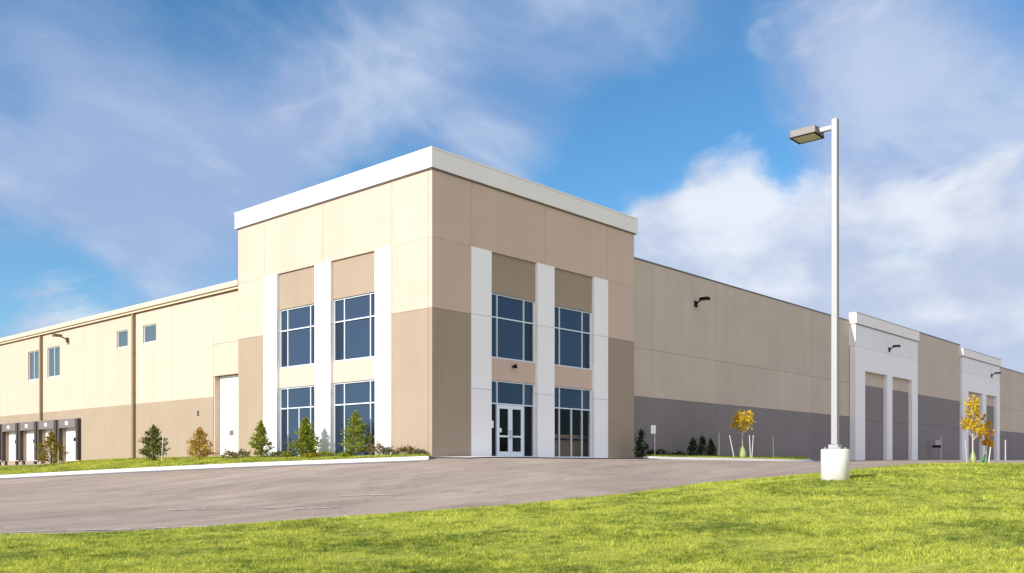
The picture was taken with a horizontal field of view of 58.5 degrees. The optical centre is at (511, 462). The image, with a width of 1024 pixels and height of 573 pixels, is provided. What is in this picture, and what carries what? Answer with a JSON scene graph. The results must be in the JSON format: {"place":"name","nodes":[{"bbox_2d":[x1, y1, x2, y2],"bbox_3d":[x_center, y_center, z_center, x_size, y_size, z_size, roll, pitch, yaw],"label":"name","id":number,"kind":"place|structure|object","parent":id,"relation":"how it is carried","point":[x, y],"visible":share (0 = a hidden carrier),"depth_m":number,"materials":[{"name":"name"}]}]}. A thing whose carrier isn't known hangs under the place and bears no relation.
{"place":"outdoors","nodes":[
{"label":"outdoors","id":0,"kind":"place"},
{"bbox_2d":[0,456,387,474],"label":"lawn strip","id":1,"kind":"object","parent":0,"point":[97,465],"visible":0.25,"depth_m":52.29,"materials":[{"name":"green plant"}]},
{"bbox_2d":[35,430,71,464],"bbox_3d":[-29.255,-0.903,57.971,1.788,2.408,2.295,0,0,36],"label":"conifer","id":2,"kind":"object","parent":1,"relation":"on","point":[50,448],"visible":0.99,"depth_m":57.86,"materials":[{"name":"brown plant"}]},
{"bbox_2d":[138,424,171,460],"bbox_3d":[-20.133,-1.060,51.578,1.812,2.285,1.985,0,0,-1],"label":"conifer","id":3,"kind":"object","parent":1,"relation":"on","point":[149,445],"visible":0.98,"depth_m":51.36,"materials":[{"name":"green plant"}]},
{"bbox_2d":[186,427,219,458],"bbox_3d":[-16.888,-1.004,49.381,1.814,1.974,1.610,0,0,1],"label":"conifer","id":4,"kind":"object","parent":1,"relation":"on","point":[196,446],"visible":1,"depth_m":49.43,"materials":[{"name":"yellow plant"}]},
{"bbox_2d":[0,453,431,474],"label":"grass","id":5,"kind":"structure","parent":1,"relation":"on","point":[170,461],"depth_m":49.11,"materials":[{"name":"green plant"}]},
{"bbox_2d":[219,449,237,458],"bbox_3d":[-14.681,-0.422,47.554,1.081,0.640,0.848,0,0,-32],"label":"shrub","id":6,"kind":"object","parent":1,"relation":"on","point":[230,454],"visible":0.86,"depth_m":47.41,"materials":[{"name":"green plant"}]},
{"bbox_2d":[232,448,251,457],"bbox_3d":[-13.841,-0.452,47.046,0.985,0.669,1.149,0,0,9],"label":"shrub","id":7,"kind":"object","parent":1,"relation":"on","point":[242,453],"visible":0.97,"depth_m":46.87,"materials":[{"name":"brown plant"}]},
{"bbox_2d":[248,420,274,456],"bbox_3d":[-12.856,-1.154,46.558,1.248,2.111,1.510,0,0,29],"label":"conifer","id":8,"kind":"object","parent":1,"relation":"on","point":[259,439],"visible":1,"depth_m":46.51,"materials":[{"name":"green plant"}]},
{"bbox_2d":[268,450,283,456],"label":"shrub","id":9,"kind":"object","parent":1,"relation":"on","point":[274,453],"visible":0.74,"depth_m":45.65,"materials":[{"name":"green plant"}]},
{"bbox_2d":[280,450,295,456],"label":"shrub","id":10,"kind":"object","parent":1,"relation":"on","point":[287,453],"visible":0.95,"depth_m":45.08,"materials":[{"name":"green plant"}]},
{"bbox_2d":[285,416,322,455],"bbox_3d":[-9.950,-1.207,44.385,1.710,2.214,1.780,0,0,22],"label":"conifer","id":11,"kind":"object","parent":1,"relation":"on","point":[306,440],"visible":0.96,"depth_m":44.22,"materials":[{"name":"green plant"}]},
{"bbox_2d":[300,452,319,457],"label":"shrub","id":12,"kind":"object","parent":1,"relation":"on","point":[311,454],"visible":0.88,"depth_m":43.04,"materials":[{"name":"yellow plant"}]},
{"bbox_2d":[316,450,336,456],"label":"shrub","id":13,"kind":"object","parent":1,"relation":"on","point":[327,453],"visible":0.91,"depth_m":43.43,"materials":[{"name":"green plant"}]},
{"bbox_2d":[337,451,352,456],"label":"shrub","id":14,"kind":"object","parent":1,"relation":"on","point":[341,453],"visible":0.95,"depth_m":42.21,"materials":[{"name":"green plant"}]},
{"bbox_2d":[337,410,373,455],"bbox_3d":[-7.295,-1.309,42.591,1.697,2.359,1.561,0,0,21],"label":"conifer","id":15,"kind":"object","parent":1,"relation":"on","point":[355,432],"visible":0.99,"depth_m":42.51,"materials":[{"name":"green plant"}]},
{"bbox_2d":[365,441,384,454],"bbox_3d":[-6.147,-0.610,41.939,1.163,0.804,1.232,0,0,35],"label":"shrub","id":16,"kind":"object","parent":1,"relation":"on","point":[376,448],"visible":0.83,"depth_m":41.83,"materials":[{"name":"brown plant"}]},
{"bbox_2d":[380,444,395,454],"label":"shrub","id":17,"kind":"object","parent":1,"relation":"on","point":[387,450],"visible":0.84,"depth_m":41.18,"materials":[{"name":"green plant"}]},
{"bbox_2d":[393,445,413,453],"bbox_3d":[-4.824,-0.530,40.670,0.999,0.606,1.126,0,0,16],"label":"shrub","id":18,"kind":"object","parent":1,"relation":"on","point":[401,450],"visible":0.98,"depth_m":40.47,"materials":[{"name":"brown plant"}]},
{"bbox_2d":[412,448,428,453],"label":"shrub","id":19,"kind":"object","parent":1,"relation":"on","point":[419,451],"visible":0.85,"depth_m":39.90,"materials":[{"name":"green plant"}]},
{"bbox_2d":[447,456,551,457],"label":"pavement","id":20,"kind":"structure","parent":0,"point":[485,456],"depth_m":40.42,"materials":[{"name":"concrete"}]},
{"bbox_2d":[632,429,650,457],"bbox_3d":[7.054,-1.080,50.033,0.843,1.627,1.015,0,0,-14],"label":"evergreen shrub","id":21,"kind":"object","parent":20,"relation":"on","point":[639,448],"visible":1,"depth_m":49.90,"materials":[{"name":"green plant"}]},
{"bbox_2d":[0,457,1023,534],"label":"parking lot","id":22,"kind":"structure","parent":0,"point":[124,501],"depth_m":29.77,"materials":[{"name":"grey asphalt"}]},
{"bbox_2d":[0,460,421,478],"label":"gutter","id":23,"kind":"object","parent":22,"relation":"on","point":[213,468],"visible":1,"depth_m":42.50,"materials":[{"name":"grey concrete"}]},
{"bbox_2d":[0,456,430,477],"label":"kerb","id":24,"kind":"structure","parent":22,"relation":"on","point":[410,458],"depth_m":43.26,"materials":[{"name":"concrete"}]},
{"bbox_2d":[640,456,814,461],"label":"kerb","id":25,"kind":"structure","parent":22,"relation":"on","point":[702,458],"depth_m":51.81,"materials":[{"name":"concrete"}]},
{"bbox_2d":[932,436,941,459],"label":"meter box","id":26,"kind":"object","parent":22,"relation":"on","point":[937,443],"visible":0.94,"depth_m":87.89,"materials":[{"name":"metal"}]},
{"bbox_2d":[969,451,975,462],"bbox_3d":[22.668,-0.270,45.000,0.307,0.620,0.315,0,0,42],"label":"watering bag","id":27,"kind":"object","parent":22,"relation":"on","point":[972,458],"visible":0.88,"depth_m":44.90,"materials":[{"name":"green plastic"}]},
{"bbox_2d":[960,395,985,450],"bbox_3d":[22.675,-1.602,44.984,1.164,3.506,0.969,0,0,42],"label":"young tree","id":28,"kind":"object","parent":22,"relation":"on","point":[969,422],"visible":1,"depth_m":44.90,"materials":[{"name":"yellow plant"}]},
{"bbox_2d":[981,455,987,462],"bbox_3d":[23.751,-0.182,46.000,0.328,0.460,0.336,0,0,42],"label":"watering bag","id":29,"kind":"object","parent":22,"relation":"on","point":[984,458],"visible":0.8,"depth_m":45.90,"materials":[{"name":"green plastic"}]},
{"bbox_2d":[977,414,995,455],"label":"young tree","id":30,"kind":"object","parent":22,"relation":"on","point":[986,441],"visible":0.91,"depth_m":45.96,"materials":[{"name":"orange plant"}]},
{"bbox_2d":[0,462,1023,572],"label":"lawn","id":31,"kind":"structure","parent":0,"point":[519,550],"depth_m":15.87,"materials":[{"name":"green plant"}]},
{"bbox_2d":[789,118,849,479],"bbox_3d":[8.194,-4.131,24.258,1.486,9.795,0.716,0,0,42],"label":"street lamp","id":32,"kind":"object","parent":31,"relation":"on","point":[835,460],"visible":0.94,"depth_m":23.93,"materials":[{"name":"white metal"}]},
{"bbox_2d":[0,0,1023,372],"label":"sky","id":33,"kind":"structure","parent":0,"point":[134,134],"materials":[{"name":"blue"}]},
{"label":"lawn island","id":34,"kind":"structure","parent":0,"visible":0},
{"bbox_2d":[651,425,655,453],"bbox_3d":[8.028,-1.169,51.990,0.270,1.950,0.080,0,0,0],"label":"sign post","id":35,"kind":"object","parent":34,"relation":"on","point":[653,429],"visible":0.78,"depth_m":51.95,"materials":[{"name":"grey metal"}]},
{"bbox_2d":[655,449,670,454],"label":"shrub","id":36,"kind":"object","parent":34,"relation":"on","point":[662,451],"visible":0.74,"depth_m":53.07,"materials":[{"name":"green plant"}]},
{"bbox_2d":[671,450,688,454],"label":"shrub","id":37,"kind":"object","parent":34,"relation":"on","point":[678,453],"visible":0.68,"depth_m":53.88,"materials":[{"name":"green plant"}]},
{"bbox_2d":[687,437,699,454],"bbox_3d":[10.795,-0.931,54.497,0.770,1.362,0.781,0,0,19],"label":"evergreen shrub","id":38,"kind":"object","parent":34,"relation":"on","point":[692,448],"visible":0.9,"depth_m":54.41,"materials":[{"name":"green plant"}]},
{"bbox_2d":[696,433,708,455],"bbox_3d":[11.408,-1.022,54.846,0.802,1.557,0.794,0,0,7],"label":"evergreen shrub","id":39,"kind":"object","parent":34,"relation":"on","point":[703,444],"visible":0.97,"depth_m":54.75,"materials":[{"name":"green plant"}]},
{"bbox_2d":[706,437,716,455],"bbox_3d":[11.960,-0.961,54.967,0.815,1.454,0.771,0,0,38],"label":"evergreen shrub","id":40,"kind":"object","parent":34,"relation":"on","point":[711,450],"visible":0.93,"depth_m":54.88,"materials":[{"name":"green plant"}]},
{"bbox_2d":[634,454,807,459],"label":"grass","id":41,"kind":"structure","parent":34,"relation":"on","point":[757,457],"depth_m":54.20,"materials":[{"name":"green plant"}]},
{"bbox_2d":[729,410,755,445],"bbox_3d":[13.927,-1.676,54.960,1.603,3.115,1.569,0,0,42],"label":"young tree","id":42,"kind":"object","parent":34,"relation":"on","point":[743,422],"visible":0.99,"depth_m":54.90,"materials":[{"name":"yellow plant"}]},
{"bbox_2d":[738,446,746,456],"bbox_3d":[13.853,-0.609,55.000,0.491,0.760,0.504,0,0,42],"label":"watering bag","id":43,"kind":"object","parent":34,"relation":"on","point":[742,451],"visible":0.78,"depth_m":54.84,"materials":[{"name":"green plastic"}]},
{"bbox_3d":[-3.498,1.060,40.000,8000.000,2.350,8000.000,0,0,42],"label":"ground","id":44,"kind":"structure","parent":0,"visible":0},
{"bbox_2d":[0,146,1023,464],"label":"warehouse","id":45,"kind":"structure","parent":44,"relation":"on","point":[434,302],"depth_m":49.91,"materials":[{"name":"beige paint"}]},
{"bbox_2d":[0,424,0,464],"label":"dock door","id":46,"kind":"structure","parent":45,"relation":"in","point":[0,424],"depth_m":74.50,"materials":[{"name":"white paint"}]},
{"bbox_2d":[1,423,18,464],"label":"dock door","id":47,"kind":"structure","parent":45,"relation":"in","point":[12,428],"depth_m":73.82,"materials":[{"name":"white paint"}]},
{"bbox_2d":[18,421,36,464],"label":"dock door","id":48,"kind":"structure","parent":45,"relation":"in","point":[31,427],"depth_m":71.22,"materials":[{"name":"white paint"}]},
{"bbox_2d":[29,350,38,379],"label":"window","id":49,"kind":"structure","parent":45,"relation":"in","point":[34,355],"depth_m":70.51,"materials":[{"name":"glass"}]},
{"bbox_2d":[37,420,56,463],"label":"dock door","id":50,"kind":"structure","parent":45,"relation":"in","point":[49,425],"depth_m":68.66,"materials":[{"name":"white paint"}]},
{"bbox_2d":[49,346,59,376],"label":"window","id":51,"kind":"structure","parent":45,"relation":"in","point":[54,352],"depth_m":67.95,"materials":[{"name":"glass"}]},
{"bbox_2d":[57,418,80,461],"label":"dock door","id":52,"kind":"structure","parent":45,"relation":"in","point":[73,426],"depth_m":66.05,"materials":[{"name":"white paint"}]},
{"bbox_2d":[118,330,127,347],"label":"window","id":53,"kind":"structure","parent":45,"relation":"in","point":[122,335],"depth_m":60.59,"materials":[{"name":"glass"}]},
{"bbox_2d":[144,324,155,342],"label":"window","id":54,"kind":"structure","parent":45,"relation":"in","point":[149,330],"depth_m":58.10,"materials":[{"name":"glass"}]},
{"bbox_2d":[214,375,237,455],"bbox_3d":[-15.927,-2.600,51.856,3.060,4.770,0.380,0,0,42],"label":"overhead door","id":55,"kind":"structure","parent":45,"relation":"in","point":[225,387],"depth_m":52.49,"materials":[{"name":"white paint"}]},
{"bbox_2d":[280,304,314,367],"bbox_3d":[-10.895,-6.485,46.968,3.308,3.040,0.128,0,0,42],"label":"window","id":56,"kind":"structure","parent":45,"relation":"in","point":[297,325],"depth_m":47.11,"materials":[{"name":"glass"}]},
{"bbox_2d":[280,385,314,455],"bbox_3d":[-10.895,-2.090,46.968,3.308,3.630,0.128,0,0,42],"label":"window","id":57,"kind":"structure","parent":45,"relation":"in","point":[296,403],"depth_m":47.30,"materials":[{"name":"glass"}]},
{"bbox_2d":[334,292,374,361],"bbox_3d":[-7.452,-6.485,43.866,3.378,3.040,0.128,0,0,42],"label":"window","id":58,"kind":"structure","parent":45,"relation":"in","point":[354,316],"depth_m":43.98,"materials":[{"name":"glass"}]},
{"bbox_2d":[334,380,374,455],"bbox_3d":[-7.452,-2.090,43.866,3.378,3.630,0.128,0,0,42],"label":"window","id":59,"kind":"structure","parent":45,"relation":"in","point":[359,396],"depth_m":44.03,"materials":[{"name":"glass"}]},
{"bbox_2d":[498,405,510,455],"bbox_3d":[-0.376,-1.535,43.725,0.142,2.480,0.915,0,0,42],"label":"entrance door","id":60,"kind":"structure","parent":45,"relation":"in","point":[499,406],"depth_m":43.84,"materials":[{"name":"metal"}]},
{"bbox_2d":[492,293,533,362],"bbox_3d":[-0.048,-6.485,44.167,0.128,3.040,3.298,0,0,42],"label":"window","id":61,"kind":"structure","parent":45,"relation":"in","point":[512,318],"depth_m":44.26,"materials":[{"name":"glass"}]},
{"bbox_2d":[492,380,533,456],"bbox_3d":[-0.048,-2.090,44.167,0.128,3.630,3.298,0,0,42],"label":"window","id":62,"kind":"structure","parent":45,"relation":"in","point":[503,392],"depth_m":44.26,"materials":[{"name":"glass"}]},
{"bbox_2d":[510,405,522,455],"bbox_3d":[0.243,-1.535,44.413,0.142,2.480,0.915,0,0,42],"label":"entrance door","id":63,"kind":"structure","parent":45,"relation":"in","point":[520,408],"depth_m":44.52,"materials":[{"name":"metal"}]},
{"bbox_2d":[555,434,587,456],"bbox_3d":[3.099,-0.868,49.400,1.120,1.240,4.800,0,0,42],"label":"reception desk","id":64,"kind":"object","parent":45,"relation":"on","point":[565,446],"visible":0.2,"depth_m":48.81,"materials":[{"name":"brown wood"}]},
{"bbox_2d":[555,306,590,369],"bbox_3d":[3.054,-6.485,47.611,0.128,3.040,3.308,0,0,42],"label":"window","id":65,"kind":"structure","parent":45,"relation":"in","point":[572,327],"depth_m":47.74,"materials":[{"name":"glass"}]},
{"bbox_2d":[555,386,590,457],"bbox_3d":[3.054,-2.090,47.611,0.128,3.630,3.308,0,0,42],"label":"window","id":66,"kind":"structure","parent":45,"relation":"in","point":[565,397],"depth_m":47.79,"materials":[{"name":"glass"}]}
]}

